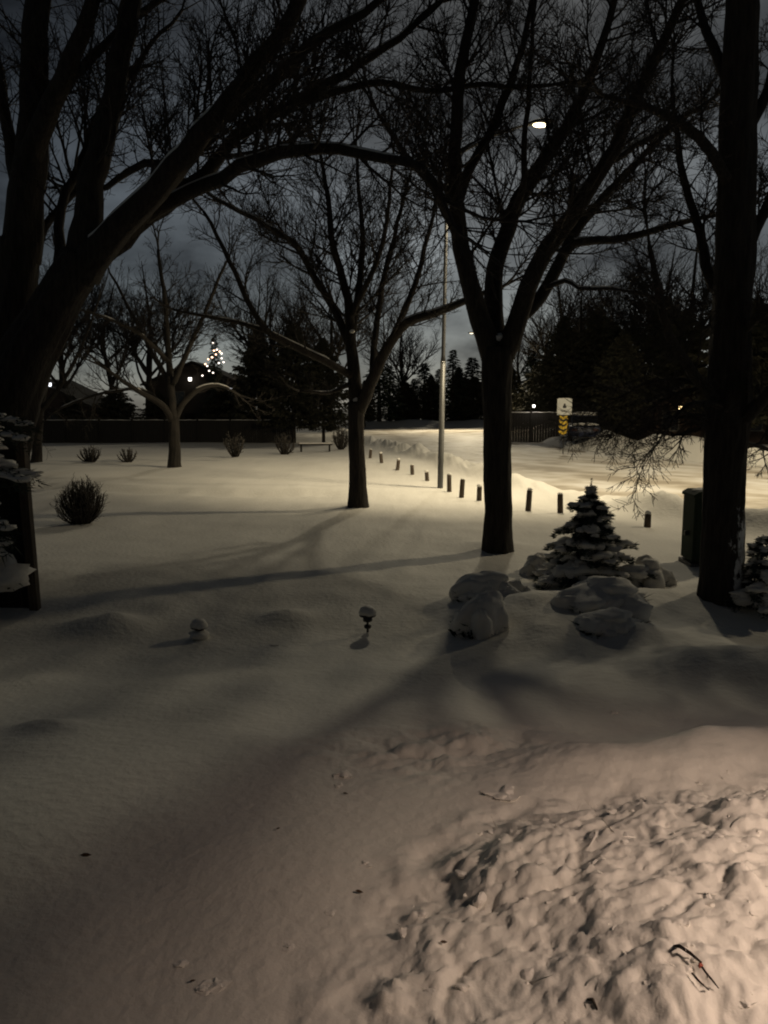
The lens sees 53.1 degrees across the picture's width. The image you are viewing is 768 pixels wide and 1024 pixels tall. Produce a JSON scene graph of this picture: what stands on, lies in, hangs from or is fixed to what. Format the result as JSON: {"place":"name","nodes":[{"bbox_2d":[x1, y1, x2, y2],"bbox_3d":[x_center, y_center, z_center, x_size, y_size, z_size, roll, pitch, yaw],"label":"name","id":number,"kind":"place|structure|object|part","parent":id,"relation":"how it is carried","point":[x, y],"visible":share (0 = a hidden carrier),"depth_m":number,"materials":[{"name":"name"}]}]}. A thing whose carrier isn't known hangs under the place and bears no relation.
{"place":"outdoors","nodes":[
{"label":"outdoors","id":0,"kind":"place"},
{"bbox_2d":[0,409,767,1023],"bbox_3d":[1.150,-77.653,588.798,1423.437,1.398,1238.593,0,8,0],"label":"ground","id":1,"kind":"structure","parent":0,"point":[162,769],"depth_m":4.09,"materials":[{"name":"white snow"}]},
{"bbox_2d":[0,432,40,610],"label":"wooden fence","id":2,"kind":"object","parent":1,"relation":"on","point":[16,508],"visible":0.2,"depth_m":8.70,"materials":[{"name":"brown wood"}]},
{"bbox_2d":[0,411,49,592],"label":"evergreen shrub","id":3,"kind":"object","parent":1,"relation":"on","point":[14,574],"visible":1,"depth_m":8.23,"materials":[{"name":"green plant"}]},
{"bbox_2d":[30,213,111,462],"bbox_3d":[-12.626,-6.906,30.261,7.149,10.090,3.512,5,9,31],"label":"bare tree","id":4,"kind":"object","parent":1,"relation":"on","point":[36,455],"visible":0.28,"depth_m":29.68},
{"bbox_2d":[54,395,94,419],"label":"cedar tree","id":5,"kind":"object","parent":1,"relation":"on","point":[70,408],"visible":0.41,"depth_m":61.09,"materials":[{"name":"plant"}]},
{"bbox_2d":[38,240,115,341],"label":"leafless tree","id":6,"kind":"object","parent":1,"relation":"on","point":[47,268],"visible":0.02,"depth_m":62.43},
{"bbox_2d":[50,472,108,524],"bbox_3d":[-6.147,-0.253,15.513,1.033,1.107,1.262,0,8,0],"label":"round shrub","id":7,"kind":"object","parent":1,"relation":"on","point":[84,509],"visible":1,"depth_m":15.40,"materials":[{"name":"green plant"}]},
{"bbox_2d":[44,379,117,419],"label":"house","id":8,"kind":"structure","parent":1,"relation":"on","point":[54,403],"depth_m":67.62,"materials":[{"name":"brick"}]},
{"bbox_2d":[50,413,65,419],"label":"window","id":9,"kind":"structure","parent":8,"relation":"in","point":[52,417],"depth_m":67.48,"materials":[{"name":"black glass"}]},
{"bbox_2d":[81,853,90,856],"bbox_3d":[-1.276,1.466,3.288,0.045,0.012,0.013,-2,8,-15],"label":"dead leaf","id":10,"kind":"object","parent":1,"relation":"on","point":[85,854],"visible":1,"depth_m":3.29,"materials":[{"name":"brown plant"}]},
{"bbox_2d":[39,264,134,388],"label":"leafless tree","id":11,"kind":"object","parent":1,"relation":"on","point":[68,354],"visible":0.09,"depth_m":69.01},
{"bbox_2d":[76,445,101,461],"bbox_3d":[-11.708,-2.302,30.684,0.879,0.760,0.958,0,8,0],"label":"shrub","id":12,"kind":"object","parent":1,"relation":"on","point":[92,457],"visible":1,"depth_m":30.55,"materials":[{"name":"brown plant"}]},
{"bbox_2d":[0,0,188,469],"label":"bare tree","id":13,"kind":"object","parent":1,"relation":"on","point":[26,227],"visible":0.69,"depth_m":9.95,"materials":[{"name":"brown plant"}]},
{"bbox_2d":[71,277,162,417],"bbox_3d":[-23.177,-13.715,65.111,9.598,15.162,12.068,-6,10,-39],"label":"leafless tree","id":14,"kind":"object","parent":1,"relation":"on","point":[101,336],"visible":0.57,"depth_m":64.45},
{"bbox_2d":[89,386,147,419],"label":"cedar tree","id":15,"kind":"object","parent":1,"relation":"on","point":[122,407],"visible":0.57,"depth_m":61.93,"materials":[{"name":"plant"}]},
{"bbox_2d":[116,447,137,461],"bbox_3d":[-10.337,-2.298,31.126,0.717,0.698,0.744,4,9,29],"label":"shrub","id":16,"kind":"object","parent":1,"relation":"on","point":[128,457],"visible":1,"depth_m":31.06,"materials":[{"name":"brown plant"}]},
{"bbox_2d":[34,180,281,467],"bbox_3d":[-9.498,-6.658,27.091,11.430,10.437,6.466,0,8,0],"label":"bare tree","id":17,"kind":"object","parent":1,"relation":"on","point":[171,411],"visible":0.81,"depth_m":27.75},
{"bbox_2d":[136,392,181,419],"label":"cedar tree","id":18,"kind":"object","parent":1,"relation":"on","point":[152,411],"visible":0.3,"depth_m":63.03,"materials":[{"name":"plant"}]},
{"bbox_2d":[99,261,227,415],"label":"leafless tree","id":19,"kind":"object","parent":1,"relation":"on","point":[148,371],"visible":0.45,"depth_m":70.07,"materials":[{"name":"brown plant"}]},
{"bbox_2d":[42,419,295,442],"bbox_3d":[-19.777,-5.803,56.688,26.556,2.130,0.138,0,8,0],"label":"long fence","id":20,"kind":"object","parent":1,"relation":"on","point":[131,431],"visible":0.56,"depth_m":56.70,"materials":[{"name":"brown wood"}]},
{"bbox_2d":[140,361,247,419],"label":"gable house","id":21,"kind":"structure","parent":1,"relation":"on","point":[190,411],"depth_m":74.55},
{"bbox_2d":[175,391,184,403],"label":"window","id":22,"kind":"structure","parent":21,"relation":"in","point":[179,398],"depth_m":74.64,"materials":[{"name":"black glass"}]},
{"bbox_2d":[185,413,194,419],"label":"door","id":23,"kind":"structure","parent":21,"relation":"in","point":[190,416],"depth_m":74.88,"materials":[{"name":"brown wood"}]},
{"bbox_2d":[188,618,209,639],"bbox_3d":[-1.905,1.273,7.905,0.210,0.357,0.214,-7,10,-42],"label":"path light","id":24,"kind":"object","parent":1,"relation":"on","point":[198,626],"visible":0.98,"depth_m":7.85,"materials":[{"name":"black plastic"}]},
{"bbox_2d":[196,333,227,418],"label":"christmas tree","id":25,"kind":"object","parent":1,"relation":"on","point":[213,364],"visible":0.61,"depth_m":72.64,"materials":[{"name":"green plant"}]},
{"bbox_2d":[197,388,252,435],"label":"cedar tree","id":26,"kind":"object","parent":1,"relation":"on","point":[213,411],"visible":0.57,"depth_m":61.89,"materials":[{"name":"green plant"}]},
{"bbox_2d":[223,431,245,456],"bbox_3d":[-6.587,-2.942,33.684,1.049,1.210,1.142,0,8,0],"label":"shrub","id":27,"kind":"object","parent":1,"relation":"on","point":[236,450],"visible":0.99,"depth_m":33.56,"materials":[{"name":"brown plant"}]},
{"bbox_2d":[219,331,281,424],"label":"cedar tree","id":28,"kind":"object","parent":1,"relation":"on","point":[247,377],"visible":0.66,"depth_m":58.36,"materials":[{"name":"plant"}]},
{"bbox_2d":[190,265,328,419],"bbox_3d":[-9.931,-13.493,65.081,11.757,14.772,9.351,4,9,29],"label":"leafless tree","id":29,"kind":"object","parent":1,"relation":"on","point":[254,321],"visible":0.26,"depth_m":64.17,"materials":[{"name":"brown plant"}]},
{"bbox_2d":[221,287,335,418],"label":"leafless tree","id":30,"kind":"object","parent":1,"relation":"on","point":[314,333],"visible":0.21,"depth_m":67.32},
{"bbox_2d":[271,434,295,454],"bbox_3d":[-4.828,-3.336,38.105,1.186,1.225,1.095,5,9,32],"label":"shrub","id":31,"kind":"object","parent":1,"relation":"on","point":[284,448],"visible":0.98,"depth_m":37.98,"materials":[{"name":"brown plant"}]},
{"bbox_2d":[255,324,331,442],"bbox_3d":[-6.689,-9.251,56.127,5.879,8.854,6.397,0,8,3],"label":"cedar tree","id":32,"kind":"object","parent":1,"relation":"on","point":[282,414],"visible":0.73,"depth_m":55.54,"materials":[{"name":"plant"}]},
{"bbox_2d":[298,442,331,451],"bbox_3d":[-3.654,-3.413,40.912,1.799,0.560,0.409,0,8,-3],"label":"park bench","id":33,"kind":"object","parent":1,"relation":"on","point":[319,443],"visible":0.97,"depth_m":40.72,"materials":[{"name":"brown wood"}]},
{"bbox_2d":[293,337,348,441],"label":"cedar tree","id":34,"kind":"object","parent":1,"relation":"on","point":[331,379],"visible":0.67,"depth_m":56.62,"materials":[{"name":"plant"}]},
{"bbox_2d":[259,270,395,430],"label":"leafless tree","id":35,"kind":"object","parent":1,"relation":"on","point":[337,341],"visible":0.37,"depth_m":79.36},
{"bbox_2d":[331,426,347,449],"bbox_3d":[-2.475,-4.174,43.237,1.133,1.464,1.303,0,8,0],"label":"shrub","id":36,"kind":"object","parent":1,"relation":"on","point":[340,439],"visible":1,"depth_m":43.12,"materials":[{"name":"brown plant"}]},
{"bbox_2d":[123,35,575,507],"bbox_3d":[-1.260,-5.509,17.122,10.164,11.116,6.780,0,8,0],"label":"bare tree","id":37,"kind":"object","parent":1,"relation":"on","point":[360,397],"visible":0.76,"depth_m":17.38,"materials":[{"name":"brown plant"}]},
{"bbox_2d":[0,0,706,461],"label":"bare tree","id":38,"kind":"object","parent":1,"relation":"on","point":[38,332],"visible":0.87,"depth_m":9.32,"materials":[{"name":"brown plant"}]},
{"bbox_2d":[358,605,376,631],"bbox_3d":[-0.173,1.191,8.053,0.189,0.438,0.185,0,8,0],"label":"path light","id":39,"kind":"object","parent":1,"relation":"on","point":[367,613],"visible":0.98,"depth_m":7.99,"materials":[{"name":"black plastic"}]},
{"bbox_2d":[362,380,381,426],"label":"cedar tree","id":40,"kind":"object","parent":1,"relation":"on","point":[371,409],"visible":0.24,"depth_m":92.81,"materials":[{"name":"plant"}]},
{"bbox_2d":[379,452,382,462],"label":"wooden bollard","id":41,"kind":"object","parent":1,"relation":"on","point":[381,457],"visible":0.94,"depth_m":29.13,"materials":[{"name":"brown wood"}]},
{"bbox_2d":[368,365,399,420],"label":"spruce tree","id":42,"kind":"object","parent":1,"relation":"on","point":[393,382],"visible":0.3,"depth_m":107.14,"materials":[{"name":"green plant"}]},
{"bbox_2d":[363,352,409,421],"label":"spruce tree","id":43,"kind":"object","parent":1,"relation":"on","point":[377,392],"visible":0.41,"depth_m":96.36,"materials":[{"name":"green plant"}]},
{"bbox_2d":[396,458,399,469],"bbox_3d":[0.485,-1.582,27.329,0.137,0.692,0.148,4,12,-10],"label":"wooden bollard","id":44,"kind":"object","parent":1,"relation":"on","point":[398,464],"visible":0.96,"depth_m":27.25,"materials":[{"name":"brown wood"}]},
{"bbox_2d":[385,373,415,420],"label":"spruce tree","id":45,"kind":"object","parent":1,"relation":"on","point":[401,377],"visible":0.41,"depth_m":102.48,"materials":[{"name":"green plant"}]},
{"bbox_2d":[358,316,446,386],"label":"leafless tree","id":46,"kind":"object","parent":1,"relation":"on","point":[402,353],"visible":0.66,"depth_m":105.79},
{"bbox_2d":[384,382,428,420],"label":"cedar tree","id":47,"kind":"object","parent":1,"relation":"on","point":[406,390],"visible":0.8,"depth_m":101.18,"materials":[{"name":"plant"}]},
{"bbox_2d":[410,464,413,474],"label":"wooden bollard","id":48,"kind":"object","parent":1,"relation":"on","point":[411,469],"visible":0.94,"depth_m":26.04,"materials":[{"name":"brown wood"}]},
{"bbox_2d":[411,378,419,418],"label":"spruce tree","id":49,"kind":"object","parent":1,"relation":"on","point":[414,385],"visible":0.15,"depth_m":109.49,"materials":[{"name":"green plant"}]},
{"bbox_2d":[405,363,447,420],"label":"spruce tree","id":50,"kind":"object","parent":1,"relation":"on","point":[425,368],"visible":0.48,"depth_m":104.19,"materials":[{"name":"green plant"}]},
{"bbox_2d":[424,470,428,480],"bbox_3d":[1.354,-1.028,24.206,0.149,0.622,0.154,0,13,22],"label":"wooden bollard","id":51,"kind":"object","parent":1,"relation":"on","point":[426,475],"visible":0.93,"depth_m":24.13,"materials":[{"name":"brown wood"}]},
{"bbox_2d":[417,374,445,419],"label":"cedar tree","id":52,"kind":"object","parent":1,"relation":"on","point":[428,395],"visible":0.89,"depth_m":102.35,"materials":[{"name":"green plant"}]},
{"bbox_2d":[433,369,446,418],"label":"spruce tree","id":53,"kind":"object","parent":1,"relation":"on","point":[437,375],"visible":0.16,"depth_m":110.27,"materials":[{"name":"green plant"}]},
{"bbox_2d":[447,473,451,491],"bbox_3d":[1.816,-0.705,21.358,0.135,0.788,0.152,4,7,43],"label":"wooden bollard","id":54,"kind":"object","parent":1,"relation":"on","point":[449,485],"visible":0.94,"depth_m":21.30,"materials":[{"name":"brown wood"}]},
{"bbox_2d":[430,350,476,420],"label":"spruce tree","id":55,"kind":"object","parent":1,"relation":"on","point":[452,367],"visible":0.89,"depth_m":98.23,"materials":[{"name":"green plant"}]},
{"bbox_2d":[445,366,475,420],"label":"cedar tree","id":56,"kind":"object","parent":1,"relation":"on","point":[463,379],"visible":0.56,"depth_m":99.22,"materials":[{"name":"green plant"}]},
{"bbox_2d":[459,478,464,497],"bbox_3d":[2.040,-0.505,20.165,0.183,0.763,0.134,-6,10,-37],"label":"wooden bollard","id":57,"kind":"object","parent":1,"relation":"on","point":[462,487],"visible":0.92,"depth_m":20.11,"materials":[{"name":"brown wood"}]},
{"bbox_2d":[446,357,480,419],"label":"spruce tree","id":58,"kind":"object","parent":1,"relation":"on","point":[470,372],"visible":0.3,"depth_m":106.04,"materials":[{"name":"plant"}]},
{"bbox_2d":[446,376,482,420],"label":"cedar tree","id":59,"kind":"object","parent":1,"relation":"on","point":[476,392],"visible":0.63,"depth_m":100.09,"materials":[{"name":"green plant"}]},
{"bbox_2d":[448,590,509,639],"bbox_3d":[0.984,1.102,7.840,0.723,0.638,0.721,0,8,0],"label":"snow-capped rock","id":60,"kind":"object","parent":1,"relation":"on","point":[482,616],"visible":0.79,"depth_m":7.69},
{"bbox_2d":[476,484,481,500],"bbox_3d":[2.406,-0.379,19.424,0.158,0.678,0.140,-5,14,-21],"label":"wooden bollard","id":61,"kind":"object","parent":1,"relation":"on","point":[479,492],"visible":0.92,"depth_m":19.34,"materials":[{"name":"brown wood"}]},
{"bbox_2d":[449,570,520,603],"bbox_3d":[1.182,0.948,9.067,0.980,0.545,0.961,-7,10,-40],"label":"snow-capped rock","id":62,"kind":"object","parent":1,"relation":"on","point":[465,587],"visible":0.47,"depth_m":8.88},
{"bbox_2d":[437,118,544,487],"bbox_3d":[2.973,-5.362,21.178,3.135,9.981,0.320,3,8,24],"label":"street lamp","id":63,"kind":"object","parent":1,"relation":"on","point":[539,123],"visible":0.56,"depth_m":21.97,"materials":[{"name":"grey metal"}]},
{"bbox_2d":[507,579,530,591],"bbox_3d":[1.507,0.989,9.253,0.563,0.390,0.555,0,8,0],"label":"rock","id":64,"kind":"object","parent":1,"relation":"on","point":[517,584],"visible":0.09,"depth_m":9.13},
{"bbox_2d":[512,368,527,411],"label":"cedar tree","id":65,"kind":"object","parent":1,"relation":"on","point":[516,384],"visible":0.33,"depth_m":88.31,"materials":[{"name":"green plant"}]},
{"bbox_2d":[525,488,532,510],"bbox_3d":[3.283,-0.165,17.446,0.134,0.787,0.136,3,3,-22],"label":"wooden bollard","id":66,"kind":"object","parent":1,"relation":"on","point":[528,499],"visible":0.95,"depth_m":17.39,"materials":[{"name":"brown wood"}]},
{"bbox_2d":[505,320,553,379],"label":"leafless tree","id":67,"kind":"object","parent":1,"relation":"on","point":[518,358],"visible":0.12,"depth_m":94.02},
{"bbox_2d":[520,343,539,408],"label":"spruce tree","id":68,"kind":"object","parent":1,"relation":"on","point":[530,366],"visible":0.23,"depth_m":90.35,"materials":[{"name":"green plant"}]},
{"bbox_2d":[519,552,547,576],"bbox_3d":[2.181,0.803,10.692,0.731,0.501,0.709,0,8,0],"label":"rock","id":69,"kind":"object","parent":1,"relation":"on","point":[535,561],"visible":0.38,"depth_m":10.52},
{"bbox_2d":[512,359,560,425],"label":"cedar tree","id":70,"kind":"object","parent":1,"relation":"on","point":[524,393],"visible":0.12,"depth_m":75.10,"materials":[{"name":"green plant"}]},
{"bbox_2d":[325,0,767,553],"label":"bare tree","id":71,"kind":"object","parent":1,"relation":"on","point":[498,341],"visible":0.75,"depth_m":11.30,"materials":[{"name":"brown plant"}]},
{"bbox_2d":[525,316,594,415],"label":"cedar tree","id":72,"kind":"object","parent":1,"relation":"on","point":[559,341],"visible":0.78,"depth_m":58.38,"materials":[{"name":"green plant"}]},
{"bbox_2d":[557,492,562,512],"bbox_3d":[3.917,-0.081,17.060,0.138,0.708,0.145,-6,9,-23],"label":"wooden bollard","id":73,"kind":"object","parent":1,"relation":"on","point":[559,502],"visible":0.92,"depth_m":17.00,"materials":[{"name":"brown wood"}]},
{"bbox_2d":[557,398,571,453],"bbox_3d":[9.546,-4.416,40.807,0.779,3.246,0.099,0,8,0],"label":"street sign","id":74,"kind":"object","parent":1,"relation":"on","point":[563,404],"visible":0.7,"depth_m":40.64,"materials":[{"name":"white metal"}]},
{"bbox_2d":[504,257,631,409],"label":"leafless tree","id":75,"kind":"object","parent":1,"relation":"on","point":[571,312],"visible":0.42,"depth_m":69.77,"materials":[{"name":"brown plant"}]},
{"bbox_2d":[511,411,640,442],"bbox_3d":[15.771,-5.556,52.696,16.922,2.710,0.144,2,8,14],"label":"street fence","id":76,"kind":"object","parent":1,"relation":"on","point":[519,433],"visible":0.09,"depth_m":53.92,"materials":[{"name":"brown wood"}]},
{"bbox_2d":[523,261,628,365],"bbox_3d":[15.536,-13.120,63.194,9.398,14.051,11.373,2,8,16],"label":"leafless tree","id":77,"kind":"object","parent":1,"relation":"on","point":[588,311],"visible":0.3,"depth_m":62.25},
{"bbox_2d":[548,306,619,411],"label":"cedar tree","id":78,"kind":"object","parent":1,"relation":"on","point":[598,333],"visible":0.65,"depth_m":57.22,"materials":[{"name":"plant"}]},
{"bbox_2d":[567,412,600,440],"bbox_3d":[11.997,-5.175,46.209,1.816,1.710,4.370,2,8,12],"label":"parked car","id":79,"kind":"object","parent":1,"relation":"on","point":[582,432],"visible":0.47,"depth_m":44.39,"materials":[{"name":"grey metal"}]},
{"bbox_2d":[587,998,597,1009],"bbox_3d":[0.600,1.415,2.216,0.010,0.034,0.066,-3,8,-23],"label":"bark shard","id":80,"kind":"object","parent":1,"relation":"on","point":[593,1001],"visible":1,"depth_m":2.21,"materials":[{"name":"brown wood"}]},
{"bbox_2d":[531,478,657,589],"bbox_3d":[2.667,0.428,9.662,1.596,1.726,1.601,-5,9,-33],"label":"young spruce","id":81,"kind":"object","parent":1,"relation":"on","point":[594,545],"visible":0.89,"depth_m":9.49,"materials":[{"name":"green plant"}]},
{"bbox_2d":[550,576,653,621],"bbox_3d":[2.362,0.934,8.334,1.128,0.525,1.091,3,8,23],"label":"snow-capped rock","id":82,"kind":"object","parent":1,"relation":"on","point":[592,593],"visible":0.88,"depth_m":8.04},
{"bbox_2d":[564,262,642,330],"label":"leafless tree","id":83,"kind":"object","parent":1,"relation":"on","point":[611,308],"visible":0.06,"depth_m":66.90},
{"bbox_2d":[571,607,651,638],"bbox_3d":[2.215,1.113,7.575,0.820,0.362,0.836,0,8,0],"label":"snow-capped rock","id":84,"kind":"object","parent":1,"relation":"on","point":[612,621],"visible":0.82,"depth_m":7.38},
{"bbox_2d":[584,330,656,434],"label":"cedar tree","id":85,"kind":"object","parent":1,"relation":"on","point":[619,361],"visible":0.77,"depth_m":48.77,"materials":[{"name":"plant"}]},
{"bbox_2d":[597,331,648,398],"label":"cedar tree","id":86,"kind":"object","parent":1,"relation":"on","point":[632,338],"visible":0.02,"depth_m":56.91,"materials":[{"name":"green plant"}]},
{"bbox_2d":[493,0,767,606],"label":"bare tree","id":87,"kind":"object","parent":1,"relation":"on","point":[732,409],"visible":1,"depth_m":8.29,"materials":[{"name":"brown plant"}]},
{"bbox_2d":[589,275,685,350],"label":"leafless tree","id":88,"kind":"object","parent":1,"relation":"on","point":[631,328],"visible":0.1,"depth_m":63.01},
{"bbox_2d":[577,243,709,335],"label":"leafless tree","id":89,"kind":"object","parent":1,"relation":"on","point":[643,285],"visible":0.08,"depth_m":66.33,"materials":[{"name":"brown plant"}]},
{"bbox_2d":[644,510,651,527],"bbox_3d":[5.149,0.256,15.030,0.136,0.590,0.137,-1,9,-9],"label":"wooden bollard","id":90,"kind":"object","parent":1,"relation":"on","point":[647,521],"visible":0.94,"depth_m":14.96,"materials":[{"name":"brown wood"}]},
{"bbox_2d":[630,554,677,588],"bbox_3d":[3.347,0.835,9.712,0.742,0.614,0.748,0,8,0],"label":"snow-capped rock","id":91,"kind":"object","parent":1,"relation":"on","point":[664,578],"visible":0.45,"depth_m":9.51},
{"bbox_2d":[636,310,707,423],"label":"cedar tree","id":92,"kind":"object","parent":1,"relation":"on","point":[693,349],"visible":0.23,"depth_m":50.47,"materials":[{"name":"plant"}]},
{"bbox_2d":[586,218,767,352],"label":"leafless tree","id":93,"kind":"object","parent":1,"relation":"on","point":[644,304],"visible":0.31,"depth_m":56.44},
{"bbox_2d":[678,487,702,566],"bbox_3d":[4.740,0.269,11.244,0.705,1.255,0.570,1,8,4],"label":"utility cabinet","id":94,"kind":"object","parent":1,"relation":"on","point":[691,528],"visible":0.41,"depth_m":11.09,"materials":[{"name":"green metal"}]},
{"bbox_3d":[4.739,0.298,10.978,0.546,0.811,0.012,1,8,4],"label":"door","id":95,"kind":"part","parent":94,"relation":"part of","materials":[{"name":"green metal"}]},
{"bbox_2d":[674,944,718,989],"bbox_3d":[0.875,1.279,2.186,0.050,0.049,0.170,-2,8,-16],"label":"fallen twig","id":96,"kind":"object","parent":1,"relation":"on","point":[681,947],"visible":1,"depth_m":2.17,"materials":[{"name":"brown wood"}]},
{"bbox_2d":[631,378,766,443],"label":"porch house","id":97,"kind":"structure","parent":1,"relation":"on","point":[756,434],"depth_m":49.72,"materials":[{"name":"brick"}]},
{"bbox_2d":[662,410,679,430],"bbox_3d":[18.500,-5.886,49.629,1.160,1.360,0.060,0,8,0],"label":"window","id":98,"kind":"structure","parent":97,"relation":"in","point":[665,415],"depth_m":49.64,"materials":[{"name":"black glass"}]},
{"bbox_2d":[751,413,762,430],"bbox_3d":[23.700,-5.886,49.629,1.560,1.360,0.060,0,8,0],"label":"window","id":99,"kind":"structure","parent":97,"relation":"in","point":[760,428],"depth_m":49.69,"materials":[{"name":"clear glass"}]},
{"bbox_2d":[675,299,767,427],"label":"cedar tree","id":100,"kind":"object","parent":1,"relation":"on","point":[758,359],"visible":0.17,"depth_m":45.48,"materials":[{"name":"green plant"}]},
{"bbox_2d":[690,240,767,444],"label":"leafless tree","id":101,"kind":"object","parent":1,"relation":"on","point":[760,306],"visible":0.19,"depth_m":48.21,"materials":[{"name":"brown plant"}]},
{"bbox_2d":[722,535,767,618],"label":"young spruce","id":102,"kind":"object","parent":1,"relation":"on","point":[753,593],"visible":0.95,"depth_m":8.58,"materials":[{"name":"green plant"}]},
{"bbox_2d":[0,0,767,408],"label":"sky","id":103,"kind":"structure","parent":0,"point":[458,326],"materials":[{"name":"grey"}]},
{"bbox_2d":[347,427,767,508],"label":"road","id":104,"kind":"structure","parent":0,"point":[547,464],"depth_m":31.86,"materials":[{"name":"white snow"}]}
]}

